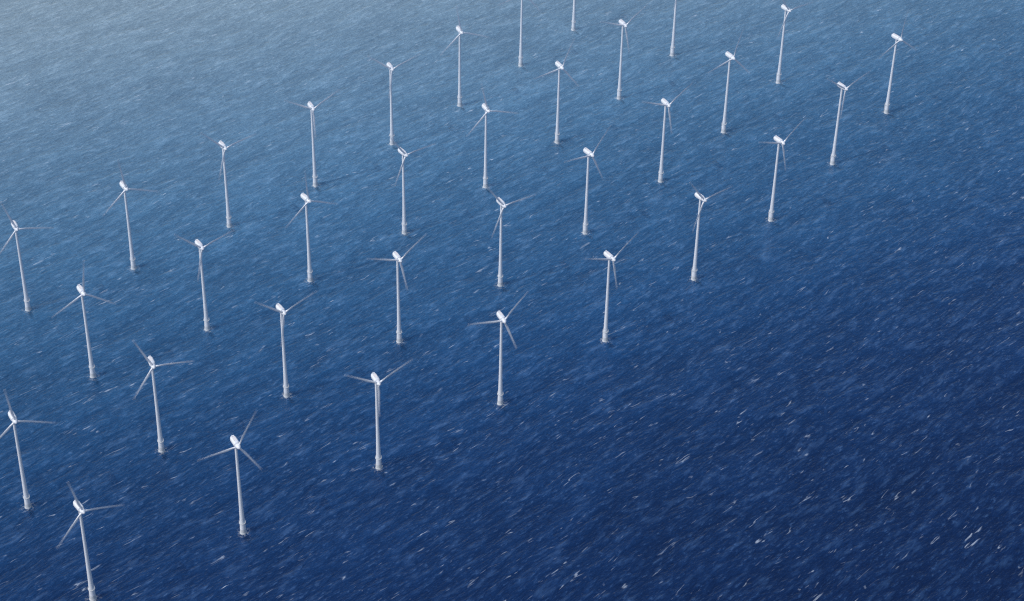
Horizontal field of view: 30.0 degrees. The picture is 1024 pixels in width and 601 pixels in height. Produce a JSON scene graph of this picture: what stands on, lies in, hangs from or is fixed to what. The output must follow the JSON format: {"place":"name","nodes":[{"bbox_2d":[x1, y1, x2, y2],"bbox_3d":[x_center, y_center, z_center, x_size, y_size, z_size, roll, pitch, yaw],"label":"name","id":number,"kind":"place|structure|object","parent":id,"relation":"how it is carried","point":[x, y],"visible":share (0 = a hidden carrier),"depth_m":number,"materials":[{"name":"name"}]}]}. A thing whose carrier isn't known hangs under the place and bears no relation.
{"place":"outdoors","nodes":[
{"label":"outdoors","id":0,"kind":"place"},
{"bbox_2d":[0,0,1023,600],"bbox_3d":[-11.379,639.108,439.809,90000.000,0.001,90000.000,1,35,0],"label":"sea","id":1,"kind":"structure","parent":0,"point":[812,390],"depth_m":1366.75,"materials":[{"name":"liquid"}]},
{"bbox_2d":[0,203,52,311],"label":"turbine","id":2,"kind":"object","parent":1,"relation":"in","point":[14,224],"visible":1,"depth_m":1321.62,"materials":[{"name":"paint"}]},
{"bbox_2d":[0,389,53,508],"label":"turbine","id":3,"kind":"object","parent":1,"relation":"in","point":[15,421],"visible":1,"depth_m":1149.15,"materials":[{"name":"paint"}]},
{"bbox_2d":[53,263,116,377],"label":"turbine","id":4,"kind":"object","parent":1,"relation":"in","point":[81,290],"visible":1,"depth_m":1258.32,"materials":[{"name":"paint"}]},
{"bbox_2d":[57,483,121,600],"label":"turbine","id":5,"kind":"object","parent":1,"relation":"in","point":[78,506],"visible":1,"depth_m":1081.59,"materials":[{"name":"paint"}]},
{"bbox_2d":[102,161,158,269],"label":"turbine","id":6,"kind":"object","parent":1,"relation":"in","point":[124,186],"visible":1,"depth_m":1366.78,"materials":[{"name":"paint"}]},
{"bbox_2d":[133,341,191,452],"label":"turbine","id":7,"kind":"object","parent":1,"relation":"in","point":[153,366],"visible":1,"depth_m":1194.01,"materials":[{"name":"paint"}]},
{"bbox_2d":[175,229,235,330],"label":"turbine","id":8,"kind":"object","parent":1,"relation":"in","point":[199,245],"visible":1,"depth_m":1306.51,"materials":[{"name":"paint"}]},
{"bbox_2d":[197,412,261,534],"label":"turbine","id":9,"kind":"object","parent":1,"relation":"in","point":[236,443],"visible":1,"depth_m":1129.92,"materials":[{"name":"paint"}]},
{"bbox_2d":[202,133,256,227],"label":"turbine","id":10,"kind":"object","parent":1,"relation":"in","point":[221,144],"visible":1,"depth_m":1416.26,"materials":[{"name":"paint"}]},
{"bbox_2d":[255,291,316,397],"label":"turbine","id":11,"kind":"object","parent":1,"relation":"in","point":[281,309],"visible":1,"depth_m":1242.93,"materials":[{"name":"paint"}]},
{"bbox_2d":[287,174,334,281],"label":"turbine","id":12,"kind":"object","parent":1,"relation":"in","point":[306,198],"visible":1,"depth_m":1357.61,"materials":[{"name":"paint"}]},
{"bbox_2d":[284,90,338,186],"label":"turbine","id":13,"kind":"object","parent":1,"relation":"in","point":[311,107],"visible":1,"depth_m":1466.49,"materials":[{"name":"paint"}]},
{"bbox_2d":[345,359,412,469],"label":"turbine","id":14,"kind":"object","parent":1,"relation":"in","point":[377,382],"visible":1,"depth_m":1181.73,"materials":[{"name":"paint"}]},
{"bbox_2d":[368,54,419,144],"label":"turbine","id":15,"kind":"object","parent":1,"relation":"in","point":[388,65],"visible":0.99,"depth_m":1522.48,"materials":[{"name":"paint"}]},
{"bbox_2d":[373,234,425,342],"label":"turbine","id":16,"kind":"object","parent":1,"relation":"in","point":[397,257],"visible":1,"depth_m":1295.48,"materials":[{"name":"paint"}]},
{"bbox_2d":[389,136,435,234],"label":"turbine","id":17,"kind":"object","parent":1,"relation":"in","point":[403,152],"visible":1,"depth_m":1414.28,"materials":[{"name":"paint"}]},
{"bbox_2d":[443,5,486,106],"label":"turbine","id":18,"kind":"object","parent":1,"relation":"in","point":[460,32],"visible":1,"depth_m":1578.07,"materials":[{"name":"paint"}]},
{"bbox_2d":[467,84,513,187],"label":"turbine","id":19,"kind":"object","parent":1,"relation":"in","point":[485,107],"visible":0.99,"depth_m":1467.94,"materials":[{"name":"paint"}]},
{"bbox_2d":[468,292,527,405],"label":"turbine","id":20,"kind":"object","parent":1,"relation":"in","point":[501,317],"visible":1,"depth_m":1238.06,"materials":[{"name":"paint"}]},
{"bbox_2d":[486,186,536,286],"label":"turbine","id":21,"kind":"object","parent":1,"relation":"in","point":[500,201],"visible":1,"depth_m":1355.50,"materials":[{"name":"paint"}]},
{"bbox_2d":[499,0,540,66],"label":"turbine","id":22,"kind":"object","parent":1,"relation":"in","point":[520,57],"visible":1,"depth_m":1649.03,"materials":[{"name":"paint"}]},
{"bbox_2d":[535,40,578,143],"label":"turbine","id":23,"kind":"object","parent":1,"relation":"in","point":[558,64],"visible":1,"depth_m":1528.34,"materials":[{"name":"paint"}]},
{"bbox_2d":[571,0,575,30],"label":"turbine","id":24,"kind":"object","parent":1,"relation":"in","point":[573,21],"visible":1,"depth_m":1717.33,"materials":[{"name":"paint"}]},
{"bbox_2d":[565,127,609,234],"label":"turbine","id":25,"kind":"object","parent":1,"relation":"in","point":[588,152],"visible":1,"depth_m":1415.96,"materials":[{"name":"paint"}]},
{"bbox_2d":[591,234,636,341],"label":"turbine","id":26,"kind":"object","parent":1,"relation":"in","point":[609,256],"visible":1,"depth_m":1300.78,"materials":[{"name":"paint"}]},
{"bbox_2d":[603,4,647,99],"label":"turbine","id":27,"kind":"object","parent":1,"relation":"in","point":[622,23],"visible":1,"depth_m":1592.09,"materials":[{"name":"paint"}]},
{"bbox_2d":[645,84,690,182],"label":"turbine","id":28,"kind":"object","parent":1,"relation":"in","point":[665,103],"visible":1,"depth_m":1478.90,"materials":[{"name":"paint"}]},
{"bbox_2d":[670,0,676,56],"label":"turbine","id":29,"kind":"object","parent":1,"relation":"in","point":[672,51],"visible":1,"depth_m":1674.22,"materials":[{"name":"paint"}]},
{"bbox_2d":[690,182,732,280],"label":"turbine","id":30,"kind":"object","parent":1,"relation":"in","point":[699,196],"visible":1,"depth_m":1369.03,"materials":[{"name":"paint"}]},
{"bbox_2d":[708,31,749,132],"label":"turbine","id":31,"kind":"object","parent":1,"relation":"in","point":[729,55],"visible":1,"depth_m":1546.31,"materials":[{"name":"paint"}]},
{"bbox_2d":[758,123,800,221],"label":"turbine","id":32,"kind":"object","parent":1,"relation":"in","point":[777,139],"visible":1,"depth_m":1434.95,"materials":[{"name":"paint"}]},
{"bbox_2d":[776,0,812,83],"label":"turbine","id":33,"kind":"object","parent":1,"relation":"in","point":[785,7],"visible":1,"depth_m":1622.11,"materials":[{"name":"paint"}]},
{"bbox_2d":[828,71,869,164],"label":"turbine","id":34,"kind":"object","parent":1,"relation":"in","point":[845,89],"visible":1,"depth_m":1507.34,"materials":[{"name":"paint"}]},
{"bbox_2d":[878,12,915,113],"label":"turbine","id":35,"kind":"object","parent":1,"relation":"in","point":[896,37],"visible":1,"depth_m":1579.38,"materials":[{"name":"paint"}]}
]}

